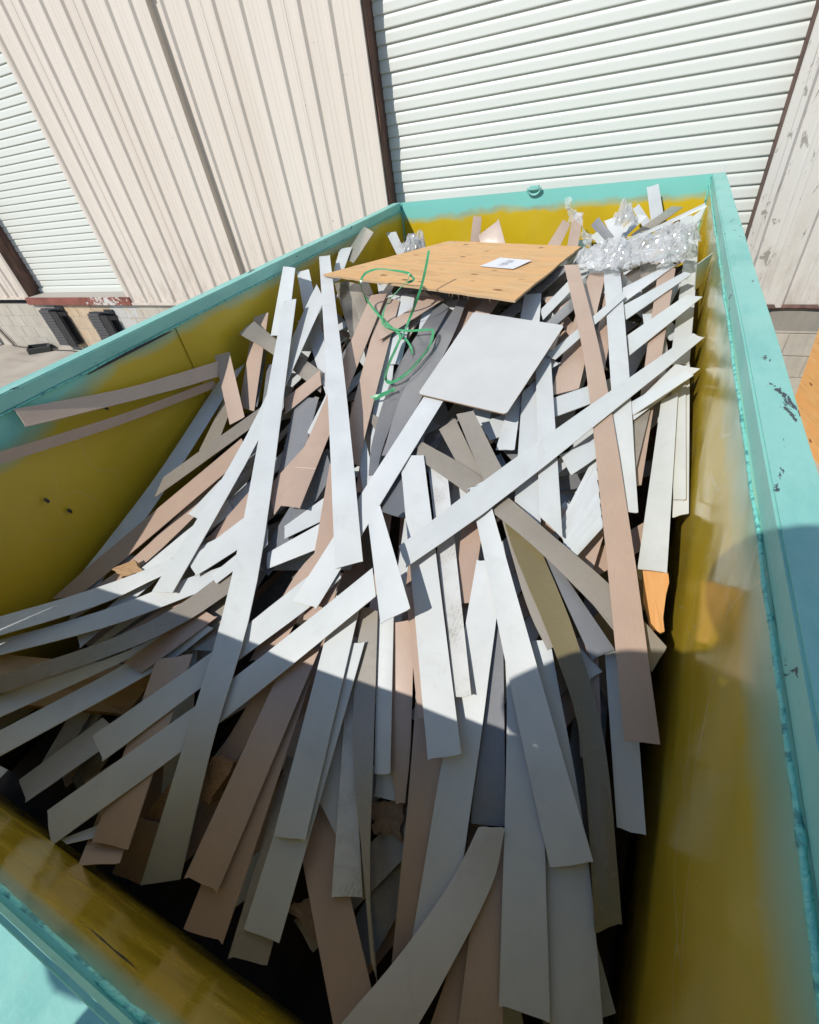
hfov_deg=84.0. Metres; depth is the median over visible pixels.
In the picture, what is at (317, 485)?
grey strip
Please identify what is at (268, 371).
grey strip
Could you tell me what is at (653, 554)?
white strip
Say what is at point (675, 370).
white strip
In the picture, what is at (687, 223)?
white strip
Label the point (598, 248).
white strip
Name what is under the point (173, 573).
white strip
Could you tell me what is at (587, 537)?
white strip
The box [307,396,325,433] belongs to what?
white strip
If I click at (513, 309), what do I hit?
grey strip
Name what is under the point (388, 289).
grey strip
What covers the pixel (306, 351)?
white strip
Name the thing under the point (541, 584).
olive strip
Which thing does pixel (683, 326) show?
white strip
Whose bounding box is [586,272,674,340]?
white strip
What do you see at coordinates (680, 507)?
white strip
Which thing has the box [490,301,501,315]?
taupe strip
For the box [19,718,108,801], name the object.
white strip
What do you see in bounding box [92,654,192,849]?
tan strip
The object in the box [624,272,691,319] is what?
white strip
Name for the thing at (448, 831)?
white strip
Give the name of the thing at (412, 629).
tan strip
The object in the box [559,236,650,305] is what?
grey strip
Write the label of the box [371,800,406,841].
cardboard piece
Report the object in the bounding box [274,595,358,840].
white strip
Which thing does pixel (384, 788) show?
white strip
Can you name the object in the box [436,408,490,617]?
white strip
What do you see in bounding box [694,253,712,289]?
white strip
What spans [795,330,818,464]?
leaning plywood
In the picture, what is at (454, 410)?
white strip
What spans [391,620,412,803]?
tan strip
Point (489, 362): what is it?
pale board
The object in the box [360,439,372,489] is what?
white strip
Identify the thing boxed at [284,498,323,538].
white strip
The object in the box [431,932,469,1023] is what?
tan strip
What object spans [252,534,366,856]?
tan strip
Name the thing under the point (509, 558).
tan strip
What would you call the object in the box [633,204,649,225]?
white strip
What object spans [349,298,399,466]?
tan strip
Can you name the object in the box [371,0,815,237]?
roller door
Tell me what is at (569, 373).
tan strip
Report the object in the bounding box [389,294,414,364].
white strip
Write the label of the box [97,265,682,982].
rubbish heap
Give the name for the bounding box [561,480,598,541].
white strip
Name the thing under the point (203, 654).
white strip
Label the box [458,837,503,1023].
tan strip
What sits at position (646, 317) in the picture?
white strip
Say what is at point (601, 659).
grey strip
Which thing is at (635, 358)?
white strip
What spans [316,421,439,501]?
white strip
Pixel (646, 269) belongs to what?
taupe strip
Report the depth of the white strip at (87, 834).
1.35 m
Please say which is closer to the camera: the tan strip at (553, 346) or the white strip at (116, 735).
the white strip at (116, 735)
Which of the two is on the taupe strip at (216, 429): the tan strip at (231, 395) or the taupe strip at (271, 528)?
the tan strip at (231, 395)
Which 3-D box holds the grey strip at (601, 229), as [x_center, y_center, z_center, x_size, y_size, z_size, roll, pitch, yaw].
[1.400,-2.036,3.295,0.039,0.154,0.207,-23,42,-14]
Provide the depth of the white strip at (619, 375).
1.84 m
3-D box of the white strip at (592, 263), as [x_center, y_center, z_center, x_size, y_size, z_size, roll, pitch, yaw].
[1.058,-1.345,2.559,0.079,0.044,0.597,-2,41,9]
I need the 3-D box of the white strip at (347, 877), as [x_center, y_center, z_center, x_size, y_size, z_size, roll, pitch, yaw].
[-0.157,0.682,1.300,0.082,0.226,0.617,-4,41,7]
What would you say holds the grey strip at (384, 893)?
on the tan strip at (387, 944)
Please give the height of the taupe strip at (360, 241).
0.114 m
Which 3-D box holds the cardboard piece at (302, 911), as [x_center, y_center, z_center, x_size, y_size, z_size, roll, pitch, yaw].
[-0.218,1.054,1.149,0.242,0.034,0.066,23,51,32]
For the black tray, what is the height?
0.098 m
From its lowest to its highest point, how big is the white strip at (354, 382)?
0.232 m
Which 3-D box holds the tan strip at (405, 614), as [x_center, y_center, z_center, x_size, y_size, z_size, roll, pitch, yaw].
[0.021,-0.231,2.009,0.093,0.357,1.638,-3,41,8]
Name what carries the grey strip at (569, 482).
on the grey strip at (601, 659)
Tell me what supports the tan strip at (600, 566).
on the white strip at (569, 495)
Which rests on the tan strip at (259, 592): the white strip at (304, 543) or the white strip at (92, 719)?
the white strip at (92, 719)
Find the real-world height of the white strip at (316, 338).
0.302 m
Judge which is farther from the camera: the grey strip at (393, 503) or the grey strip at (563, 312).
the grey strip at (563, 312)
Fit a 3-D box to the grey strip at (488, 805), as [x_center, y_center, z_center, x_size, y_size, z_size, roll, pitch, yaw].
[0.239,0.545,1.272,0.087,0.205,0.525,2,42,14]
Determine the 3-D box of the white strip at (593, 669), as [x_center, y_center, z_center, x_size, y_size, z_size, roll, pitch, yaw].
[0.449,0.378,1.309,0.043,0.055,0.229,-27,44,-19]
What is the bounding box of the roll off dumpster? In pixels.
[0,172,818,1023]
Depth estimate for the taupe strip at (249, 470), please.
2.02 m
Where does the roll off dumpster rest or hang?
on the ground
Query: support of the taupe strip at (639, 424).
on the white strip at (619, 375)
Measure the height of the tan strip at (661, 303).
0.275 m
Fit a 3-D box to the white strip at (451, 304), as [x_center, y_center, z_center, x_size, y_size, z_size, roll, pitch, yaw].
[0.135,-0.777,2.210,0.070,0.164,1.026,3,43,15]
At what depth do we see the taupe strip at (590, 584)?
1.40 m
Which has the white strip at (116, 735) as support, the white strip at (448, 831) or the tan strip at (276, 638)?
the tan strip at (276, 638)
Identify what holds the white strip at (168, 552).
on the white strip at (43, 613)
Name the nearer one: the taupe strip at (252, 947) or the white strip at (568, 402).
the taupe strip at (252, 947)
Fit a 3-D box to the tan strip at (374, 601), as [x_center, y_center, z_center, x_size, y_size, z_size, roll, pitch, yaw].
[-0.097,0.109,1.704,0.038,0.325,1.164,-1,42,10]
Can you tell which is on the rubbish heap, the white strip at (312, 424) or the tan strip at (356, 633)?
the tan strip at (356, 633)
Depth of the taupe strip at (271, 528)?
1.86 m
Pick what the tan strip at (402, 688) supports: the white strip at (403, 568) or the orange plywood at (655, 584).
the white strip at (403, 568)
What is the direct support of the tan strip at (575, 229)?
in the roll off dumpster
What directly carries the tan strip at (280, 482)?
on the rubbish heap
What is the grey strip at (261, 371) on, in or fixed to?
in the roll off dumpster
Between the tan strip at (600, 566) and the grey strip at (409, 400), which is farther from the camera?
the grey strip at (409, 400)
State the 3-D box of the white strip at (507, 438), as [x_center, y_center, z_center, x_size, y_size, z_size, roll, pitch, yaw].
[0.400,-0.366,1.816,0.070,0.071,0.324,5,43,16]
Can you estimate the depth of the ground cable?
8.40 m
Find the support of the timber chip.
on the tan strip at (235, 743)
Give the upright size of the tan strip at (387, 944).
0.373 m
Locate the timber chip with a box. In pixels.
[199,755,238,803]
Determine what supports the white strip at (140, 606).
on the strip at (123, 701)
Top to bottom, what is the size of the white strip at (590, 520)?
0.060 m
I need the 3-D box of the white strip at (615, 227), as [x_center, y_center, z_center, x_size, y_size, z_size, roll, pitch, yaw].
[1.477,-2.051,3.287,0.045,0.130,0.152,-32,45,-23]
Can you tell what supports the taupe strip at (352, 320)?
on the white strip at (343, 324)
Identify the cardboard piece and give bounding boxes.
[288,898,364,955]
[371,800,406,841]
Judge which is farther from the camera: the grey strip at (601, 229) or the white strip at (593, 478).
the grey strip at (601, 229)
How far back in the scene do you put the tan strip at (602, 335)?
2.10 m
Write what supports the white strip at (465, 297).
on the white strip at (445, 297)
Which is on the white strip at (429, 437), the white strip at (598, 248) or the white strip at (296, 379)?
the white strip at (296, 379)
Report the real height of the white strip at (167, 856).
0.920 m
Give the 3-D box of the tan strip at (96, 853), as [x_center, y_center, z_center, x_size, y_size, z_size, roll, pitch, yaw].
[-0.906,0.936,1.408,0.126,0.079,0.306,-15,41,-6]
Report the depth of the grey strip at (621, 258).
2.70 m
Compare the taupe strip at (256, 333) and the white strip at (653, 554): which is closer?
the white strip at (653, 554)
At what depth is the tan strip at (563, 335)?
2.44 m
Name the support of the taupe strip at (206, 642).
on the tan strip at (151, 653)
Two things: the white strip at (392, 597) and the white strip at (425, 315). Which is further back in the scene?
the white strip at (425, 315)
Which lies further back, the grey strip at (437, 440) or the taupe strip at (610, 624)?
the grey strip at (437, 440)
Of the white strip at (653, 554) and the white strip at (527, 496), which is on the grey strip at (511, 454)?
the white strip at (527, 496)
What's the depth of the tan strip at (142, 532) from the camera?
1.96 m
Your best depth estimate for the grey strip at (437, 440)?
1.91 m
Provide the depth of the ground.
8.14 m
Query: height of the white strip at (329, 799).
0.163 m
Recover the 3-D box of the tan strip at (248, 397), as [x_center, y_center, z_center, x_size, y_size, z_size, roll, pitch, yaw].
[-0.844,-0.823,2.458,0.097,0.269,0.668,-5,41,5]
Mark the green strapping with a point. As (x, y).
(382, 394)
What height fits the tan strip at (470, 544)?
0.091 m
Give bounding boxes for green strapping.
[359,250,434,399]
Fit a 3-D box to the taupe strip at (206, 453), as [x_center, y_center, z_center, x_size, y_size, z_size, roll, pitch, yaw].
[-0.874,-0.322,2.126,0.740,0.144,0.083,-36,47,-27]
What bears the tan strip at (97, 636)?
on the rubbish heap
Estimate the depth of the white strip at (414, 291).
2.84 m
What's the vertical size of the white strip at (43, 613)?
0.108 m
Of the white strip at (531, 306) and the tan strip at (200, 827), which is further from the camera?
the white strip at (531, 306)
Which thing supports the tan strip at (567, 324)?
on the rubbish heap
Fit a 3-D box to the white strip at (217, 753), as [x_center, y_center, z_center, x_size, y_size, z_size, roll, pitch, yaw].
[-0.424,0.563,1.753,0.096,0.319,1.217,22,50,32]
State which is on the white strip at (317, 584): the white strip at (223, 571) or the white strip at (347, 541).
the white strip at (347, 541)
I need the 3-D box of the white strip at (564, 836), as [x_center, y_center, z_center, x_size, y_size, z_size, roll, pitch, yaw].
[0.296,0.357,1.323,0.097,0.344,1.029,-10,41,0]
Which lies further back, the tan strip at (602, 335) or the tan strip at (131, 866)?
the tan strip at (602, 335)
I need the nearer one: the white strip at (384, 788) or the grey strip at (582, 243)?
the white strip at (384, 788)
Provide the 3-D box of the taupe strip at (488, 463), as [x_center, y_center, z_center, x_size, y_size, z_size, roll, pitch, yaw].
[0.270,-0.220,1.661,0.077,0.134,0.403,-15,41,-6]
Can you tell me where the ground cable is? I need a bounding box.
[13,345,77,351]
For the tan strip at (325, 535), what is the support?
on the tan strip at (276, 638)
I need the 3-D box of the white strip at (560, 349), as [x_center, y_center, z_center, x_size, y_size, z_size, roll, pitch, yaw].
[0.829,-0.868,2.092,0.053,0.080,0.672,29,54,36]
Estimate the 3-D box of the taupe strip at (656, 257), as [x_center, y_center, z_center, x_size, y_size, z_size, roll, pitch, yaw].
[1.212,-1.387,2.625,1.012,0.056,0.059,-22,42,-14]
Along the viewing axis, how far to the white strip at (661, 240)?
2.84 m
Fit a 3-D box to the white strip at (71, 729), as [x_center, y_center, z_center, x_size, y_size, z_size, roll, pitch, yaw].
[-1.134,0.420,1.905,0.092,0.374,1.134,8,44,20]
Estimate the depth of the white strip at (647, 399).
1.67 m
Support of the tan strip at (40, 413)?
in the roll off dumpster
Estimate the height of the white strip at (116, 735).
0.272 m
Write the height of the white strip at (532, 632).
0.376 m
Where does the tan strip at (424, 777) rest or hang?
on the taupe strip at (386, 852)
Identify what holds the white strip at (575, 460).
on the white strip at (561, 463)
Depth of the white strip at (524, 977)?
1.04 m
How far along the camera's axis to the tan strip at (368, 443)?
1.92 m
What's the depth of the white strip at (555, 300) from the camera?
2.34 m
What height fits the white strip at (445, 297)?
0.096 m
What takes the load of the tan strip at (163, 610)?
on the grey strip at (10, 718)
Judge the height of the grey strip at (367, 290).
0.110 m
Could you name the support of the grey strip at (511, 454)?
on the white strip at (593, 478)
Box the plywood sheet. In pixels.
[323,241,580,302]
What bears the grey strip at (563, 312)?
on the tan strip at (567, 324)
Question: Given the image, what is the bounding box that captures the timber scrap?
[111,559,142,577]
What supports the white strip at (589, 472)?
on the white strip at (593, 478)
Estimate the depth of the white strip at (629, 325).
2.26 m
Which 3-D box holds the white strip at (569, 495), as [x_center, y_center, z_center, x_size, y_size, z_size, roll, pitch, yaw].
[0.443,0.056,1.634,1.738,0.386,0.086,-32,45,-23]
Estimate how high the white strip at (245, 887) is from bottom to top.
0.408 m
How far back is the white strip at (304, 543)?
1.70 m
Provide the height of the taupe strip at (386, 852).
0.333 m
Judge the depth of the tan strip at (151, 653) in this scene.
1.64 m
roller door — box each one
[0,50,123,292]
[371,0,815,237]
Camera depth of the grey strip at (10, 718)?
1.72 m
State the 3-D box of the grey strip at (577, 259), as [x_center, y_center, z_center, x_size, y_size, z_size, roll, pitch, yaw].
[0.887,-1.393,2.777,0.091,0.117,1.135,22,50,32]
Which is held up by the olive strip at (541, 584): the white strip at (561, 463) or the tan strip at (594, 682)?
the tan strip at (594, 682)
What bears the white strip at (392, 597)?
on the white strip at (71, 812)
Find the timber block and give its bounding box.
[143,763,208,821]
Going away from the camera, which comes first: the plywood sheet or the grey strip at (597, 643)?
the grey strip at (597, 643)
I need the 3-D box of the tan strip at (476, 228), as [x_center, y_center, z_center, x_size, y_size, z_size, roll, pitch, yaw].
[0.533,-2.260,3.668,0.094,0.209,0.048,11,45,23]
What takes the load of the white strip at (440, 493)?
on the white strip at (448, 831)
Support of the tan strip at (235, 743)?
on the tan strip at (200, 827)
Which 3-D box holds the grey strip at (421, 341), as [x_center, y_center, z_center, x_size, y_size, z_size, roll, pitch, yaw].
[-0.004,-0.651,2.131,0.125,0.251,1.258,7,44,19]
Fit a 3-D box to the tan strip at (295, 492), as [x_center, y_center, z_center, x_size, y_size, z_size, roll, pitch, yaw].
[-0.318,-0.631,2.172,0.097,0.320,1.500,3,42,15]
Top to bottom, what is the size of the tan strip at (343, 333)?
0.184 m
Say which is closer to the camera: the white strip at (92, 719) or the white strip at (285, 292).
the white strip at (92, 719)
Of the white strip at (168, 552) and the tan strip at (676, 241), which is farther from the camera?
the tan strip at (676, 241)
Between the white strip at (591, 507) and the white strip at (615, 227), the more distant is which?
the white strip at (615, 227)
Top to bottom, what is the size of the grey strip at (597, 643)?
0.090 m
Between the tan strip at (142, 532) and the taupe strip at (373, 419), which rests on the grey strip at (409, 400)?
the taupe strip at (373, 419)
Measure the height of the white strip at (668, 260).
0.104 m
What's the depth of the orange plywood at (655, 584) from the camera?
1.32 m
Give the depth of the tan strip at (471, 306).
2.42 m
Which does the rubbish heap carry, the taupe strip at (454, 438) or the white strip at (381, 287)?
the white strip at (381, 287)
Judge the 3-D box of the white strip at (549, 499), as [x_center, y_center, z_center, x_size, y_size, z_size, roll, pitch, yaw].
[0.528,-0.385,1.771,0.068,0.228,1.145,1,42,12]
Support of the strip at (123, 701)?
on the tan strip at (153, 795)
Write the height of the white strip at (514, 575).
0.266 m
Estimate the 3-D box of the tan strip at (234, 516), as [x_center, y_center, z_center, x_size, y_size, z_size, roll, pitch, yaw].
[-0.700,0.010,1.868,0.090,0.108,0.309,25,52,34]
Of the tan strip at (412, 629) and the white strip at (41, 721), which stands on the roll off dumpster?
the white strip at (41, 721)
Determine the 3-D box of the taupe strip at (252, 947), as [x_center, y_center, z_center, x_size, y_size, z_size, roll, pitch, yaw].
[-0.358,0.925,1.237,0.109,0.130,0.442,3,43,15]
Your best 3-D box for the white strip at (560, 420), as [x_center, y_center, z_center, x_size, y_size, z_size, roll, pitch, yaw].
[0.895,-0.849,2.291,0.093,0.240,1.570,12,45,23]
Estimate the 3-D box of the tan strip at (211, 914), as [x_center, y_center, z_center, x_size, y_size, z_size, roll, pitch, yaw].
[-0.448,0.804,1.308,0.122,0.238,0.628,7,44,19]
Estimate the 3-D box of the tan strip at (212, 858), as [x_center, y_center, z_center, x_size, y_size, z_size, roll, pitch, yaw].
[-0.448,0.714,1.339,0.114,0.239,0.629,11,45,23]
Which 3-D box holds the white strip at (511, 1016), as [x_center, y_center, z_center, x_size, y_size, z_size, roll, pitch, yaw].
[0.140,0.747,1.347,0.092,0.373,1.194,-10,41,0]
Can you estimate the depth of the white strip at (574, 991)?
1.01 m
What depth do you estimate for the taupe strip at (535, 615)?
1.37 m
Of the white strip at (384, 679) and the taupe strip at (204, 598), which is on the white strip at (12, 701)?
the taupe strip at (204, 598)
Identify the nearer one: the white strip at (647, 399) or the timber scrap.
the white strip at (647, 399)
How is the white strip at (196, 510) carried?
on the taupe strip at (249, 470)
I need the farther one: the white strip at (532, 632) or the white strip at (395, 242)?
the white strip at (395, 242)
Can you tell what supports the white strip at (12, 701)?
on the strip at (123, 701)
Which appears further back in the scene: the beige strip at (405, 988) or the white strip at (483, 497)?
the white strip at (483, 497)
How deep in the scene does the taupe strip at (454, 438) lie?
1.78 m
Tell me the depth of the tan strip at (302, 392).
2.20 m
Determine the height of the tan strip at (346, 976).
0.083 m
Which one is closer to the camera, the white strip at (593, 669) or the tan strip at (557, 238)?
the white strip at (593, 669)
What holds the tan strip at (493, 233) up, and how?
on the rubbish heap
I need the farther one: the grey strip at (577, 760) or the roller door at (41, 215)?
the roller door at (41, 215)
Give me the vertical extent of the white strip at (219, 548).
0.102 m
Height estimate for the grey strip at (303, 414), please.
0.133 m
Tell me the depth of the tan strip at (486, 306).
2.39 m
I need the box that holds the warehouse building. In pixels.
[0,0,818,391]
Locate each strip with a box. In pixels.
[0,380,215,463]
[0,519,267,635]
[0,538,270,729]
[0,567,219,654]
[0,572,232,692]
[0,626,213,755]
[0,634,162,716]
[0,654,151,715]
[13,361,218,426]
[14,503,286,722]
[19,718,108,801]
[42,517,196,761]
[47,568,375,843]
[52,438,242,598]
[61,825,97,843]
[62,570,284,787]
[69,520,223,619]
[71,506,287,788]
[77,434,309,647]
[78,642,145,735]
[79,808,123,865]
[84,364,244,590]
[84,623,118,646]
[85,607,368,783]
[87,475,223,590]
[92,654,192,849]
[93,572,340,761]
[111,553,352,570]
[112,818,159,883]
[122,596,190,648]
[124,610,216,672]
[137,540,171,822]
[140,299,295,885]
[141,499,232,569]
[147,396,318,583]
[152,284,321,592]
[155,407,260,496]
[161,649,197,793]
[184,649,319,893]
[184,677,311,943]
[185,713,305,861]
[187,520,281,572]
[188,480,220,517]
[189,595,226,650]
[190,518,243,575]
[194,679,275,822]
[197,449,330,661]
[199,294,337,546]
[199,401,227,450]
[205,591,336,774]
[206,492,248,541]
[212,529,267,583]
[215,352,244,424]
[228,756,293,964]
[236,569,641,906]
[239,321,322,392]
[240,313,268,410]
[244,642,364,942]
[248,492,360,623]
[250,554,313,660]
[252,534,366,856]
[255,349,266,406]
[260,450,329,575]
[262,364,271,403]
[267,524,318,568]
[270,446,304,514]
[271,266,295,335]
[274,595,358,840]
[277,398,318,476]
[279,293,386,507]
[281,391,356,420]
[284,322,419,446]
[284,370,321,413]
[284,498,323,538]
[286,329,348,386]
[293,396,442,608]
[294,578,643,951]
[296,320,370,343]
[297,269,327,396]
[303,463,337,619]
[303,803,370,1023]
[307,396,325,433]
[308,287,413,341]
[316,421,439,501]
[319,255,362,568]
[320,718,343,833]
[331,637,362,897]
[333,247,351,282]
[334,280,359,339]
[337,314,436,449]
[341,827,504,1023]
[342,285,393,358]
[346,282,366,319]
[348,227,373,262]
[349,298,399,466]
[353,607,377,982]
[355,588,579,968]
[356,403,373,492]
[359,281,372,302]
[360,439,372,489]
[363,512,412,808]
[367,418,458,526]
[367,506,409,623]
[367,641,614,974]
[369,302,448,474]
[369,414,387,442]
[369,513,391,611]
[370,293,399,464]
[374,612,393,773]
[374,768,395,800]
[375,523,643,702]
[376,392,670,666]
[377,283,391,294]
[377,294,443,340]
[382,299,467,455]
[382,447,417,517]
[386,232,404,253]
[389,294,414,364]
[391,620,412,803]
[391,697,441,964]
[394,432,424,622]
[397,437,424,621]
[399,333,704,566]
[400,289,423,297]
[401,455,460,759]
[405,339,570,505]
[405,585,423,717]
[406,296,430,339]
[412,501,569,719]
[412,560,496,937]
[413,508,565,671]
[417,299,459,406]
[417,441,666,671]
[418,295,437,359]
[424,290,452,303]
[425,320,638,473]
[428,466,470,696]
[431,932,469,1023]
[432,401,615,1017]
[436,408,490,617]
[439,419,481,476]
[441,686,522,1023]
[448,302,544,424]
[451,298,482,341]
[456,411,514,491]
[458,523,480,603]
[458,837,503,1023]
[459,296,476,300]
[468,483,592,866]
[470,216,481,241]
[471,619,504,825]
[475,298,499,313]
[477,236,633,298]
[478,219,504,242]
[481,379,610,440]
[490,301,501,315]
[496,394,521,449]
[496,453,607,703]
[499,267,564,317]
[499,662,549,1022]
[502,521,552,649]
[504,481,599,704]
[505,523,621,932]
[507,240,590,306]
[511,266,566,460]
[513,248,596,318]
[515,380,540,524]
[518,283,679,594]
[520,293,540,321]
[526,259,588,384]
[532,359,560,377]
[532,640,602,1023]
[536,349,562,537]
[540,282,569,319]
[543,296,608,370]
[543,536,608,1023]
[544,246,684,297]
[544,557,614,660]
[546,299,573,323]
[547,291,625,359]
[548,220,569,245]
[550,299,570,350]
[553,272,603,394]
[555,293,604,428]
[556,251,684,346]
[557,434,593,472]
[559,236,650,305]
[559,440,595,474]
[559,460,652,491]
[561,459,596,526]
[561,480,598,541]
[562,250,656,274]
[562,468,597,533]
[563,492,599,545]
[564,265,659,744]
[566,503,601,549]
[567,212,582,245]
[570,515,602,555]
[576,638,600,757]
[578,501,603,568]
[579,647,601,678]
[581,255,604,293]
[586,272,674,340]
[587,271,622,385]
[591,217,613,242]
[591,232,608,248]
[594,606,613,630]
[596,256,674,339]
[599,231,683,304]
[602,254,637,512]
[604,217,623,235]
[605,651,645,834]
[608,214,646,246]
[620,231,679,274]
[621,203,706,244]
[622,263,674,302]
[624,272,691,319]
[626,295,701,355]
[631,206,682,238]
[631,371,693,414]
[632,364,699,420]
[632,408,650,471]
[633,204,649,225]
[636,268,675,485]
[637,393,677,572]
[640,263,669,371]
[641,242,683,291]
[642,314,669,395]
[647,184,662,219]
[671,381,685,499]
[672,231,698,364]
[672,364,689,517]
[680,215,693,246]
[693,205,706,231]
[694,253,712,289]
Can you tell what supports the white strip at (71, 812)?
on the roll off dumpster
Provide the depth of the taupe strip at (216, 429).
2.24 m
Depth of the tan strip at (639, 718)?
1.33 m
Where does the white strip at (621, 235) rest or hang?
on the taupe strip at (662, 217)
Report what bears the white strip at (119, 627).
on the grey strip at (10, 718)
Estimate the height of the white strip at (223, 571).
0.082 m
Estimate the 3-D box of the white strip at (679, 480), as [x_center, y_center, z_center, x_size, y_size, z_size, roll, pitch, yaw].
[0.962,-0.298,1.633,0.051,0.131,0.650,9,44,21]
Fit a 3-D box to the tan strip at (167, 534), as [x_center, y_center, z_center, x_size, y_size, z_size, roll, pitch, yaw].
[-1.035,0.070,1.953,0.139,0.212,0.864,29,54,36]
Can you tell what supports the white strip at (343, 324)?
on the white strip at (316, 338)
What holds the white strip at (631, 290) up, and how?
on the white strip at (560, 349)
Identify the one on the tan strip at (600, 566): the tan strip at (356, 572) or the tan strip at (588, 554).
the tan strip at (588, 554)
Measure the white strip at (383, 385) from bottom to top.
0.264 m
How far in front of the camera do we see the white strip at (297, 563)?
1.80 m
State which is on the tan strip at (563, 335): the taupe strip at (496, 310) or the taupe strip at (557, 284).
the taupe strip at (557, 284)
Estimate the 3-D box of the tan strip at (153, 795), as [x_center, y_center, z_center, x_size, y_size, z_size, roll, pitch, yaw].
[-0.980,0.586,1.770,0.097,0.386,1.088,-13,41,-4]
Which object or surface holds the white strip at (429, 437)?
on the rubbish heap
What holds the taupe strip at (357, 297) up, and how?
on the tan strip at (295, 492)
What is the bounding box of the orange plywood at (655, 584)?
[642,570,668,633]
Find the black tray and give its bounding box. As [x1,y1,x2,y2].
[26,343,51,354]
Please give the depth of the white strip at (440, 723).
1.37 m
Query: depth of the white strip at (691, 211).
2.80 m
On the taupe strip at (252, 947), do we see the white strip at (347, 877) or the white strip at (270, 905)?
the white strip at (270, 905)
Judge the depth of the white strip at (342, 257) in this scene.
3.09 m
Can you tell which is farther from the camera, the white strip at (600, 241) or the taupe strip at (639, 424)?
the white strip at (600, 241)
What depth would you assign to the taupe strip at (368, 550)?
1.75 m
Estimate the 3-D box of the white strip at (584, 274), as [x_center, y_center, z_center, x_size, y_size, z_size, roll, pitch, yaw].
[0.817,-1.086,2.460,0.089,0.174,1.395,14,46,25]
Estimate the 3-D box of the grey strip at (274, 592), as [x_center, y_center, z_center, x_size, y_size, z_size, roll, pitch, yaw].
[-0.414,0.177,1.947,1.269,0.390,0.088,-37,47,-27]
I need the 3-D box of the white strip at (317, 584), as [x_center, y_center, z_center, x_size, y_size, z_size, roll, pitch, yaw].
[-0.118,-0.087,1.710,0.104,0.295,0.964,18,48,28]
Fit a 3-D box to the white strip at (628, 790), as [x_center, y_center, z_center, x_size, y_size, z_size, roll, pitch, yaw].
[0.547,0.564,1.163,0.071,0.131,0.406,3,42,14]
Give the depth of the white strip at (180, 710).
1.60 m
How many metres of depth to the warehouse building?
4.29 m
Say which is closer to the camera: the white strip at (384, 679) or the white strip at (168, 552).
the white strip at (384, 679)
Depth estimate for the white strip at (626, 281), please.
2.49 m
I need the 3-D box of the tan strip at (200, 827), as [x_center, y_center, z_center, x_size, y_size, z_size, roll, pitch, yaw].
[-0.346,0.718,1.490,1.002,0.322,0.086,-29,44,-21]
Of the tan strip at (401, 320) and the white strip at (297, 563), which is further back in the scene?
the tan strip at (401, 320)
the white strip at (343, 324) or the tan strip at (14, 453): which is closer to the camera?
the tan strip at (14, 453)
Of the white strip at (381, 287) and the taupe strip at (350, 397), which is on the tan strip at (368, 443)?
the taupe strip at (350, 397)
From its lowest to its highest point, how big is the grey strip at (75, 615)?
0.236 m
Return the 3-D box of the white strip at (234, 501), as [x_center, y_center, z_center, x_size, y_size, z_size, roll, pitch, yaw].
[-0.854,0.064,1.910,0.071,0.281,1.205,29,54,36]
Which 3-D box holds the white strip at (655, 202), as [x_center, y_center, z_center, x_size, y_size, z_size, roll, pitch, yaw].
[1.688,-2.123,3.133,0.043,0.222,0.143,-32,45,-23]
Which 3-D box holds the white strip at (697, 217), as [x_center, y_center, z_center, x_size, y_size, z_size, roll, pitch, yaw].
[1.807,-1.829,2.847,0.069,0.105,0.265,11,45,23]
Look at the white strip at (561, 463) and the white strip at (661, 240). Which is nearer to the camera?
the white strip at (561, 463)
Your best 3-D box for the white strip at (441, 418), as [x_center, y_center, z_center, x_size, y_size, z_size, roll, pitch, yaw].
[0.261,0.258,1.603,0.091,0.491,2.053,-10,41,0]
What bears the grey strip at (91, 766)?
on the rubbish heap
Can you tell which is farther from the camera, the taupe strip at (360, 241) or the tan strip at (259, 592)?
the taupe strip at (360, 241)
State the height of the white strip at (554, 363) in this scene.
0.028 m
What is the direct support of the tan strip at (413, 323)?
on the white strip at (406, 303)
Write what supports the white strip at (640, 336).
on the tan strip at (661, 303)
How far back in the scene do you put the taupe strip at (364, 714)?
1.30 m
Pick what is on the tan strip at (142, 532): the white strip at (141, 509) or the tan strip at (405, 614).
the white strip at (141, 509)
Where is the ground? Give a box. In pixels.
[0,344,818,777]
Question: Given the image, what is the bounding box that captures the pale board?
[419,312,562,414]
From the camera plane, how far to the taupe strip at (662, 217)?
3.04 m
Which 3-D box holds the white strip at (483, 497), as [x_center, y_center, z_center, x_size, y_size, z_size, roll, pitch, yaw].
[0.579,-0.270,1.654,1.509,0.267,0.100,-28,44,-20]

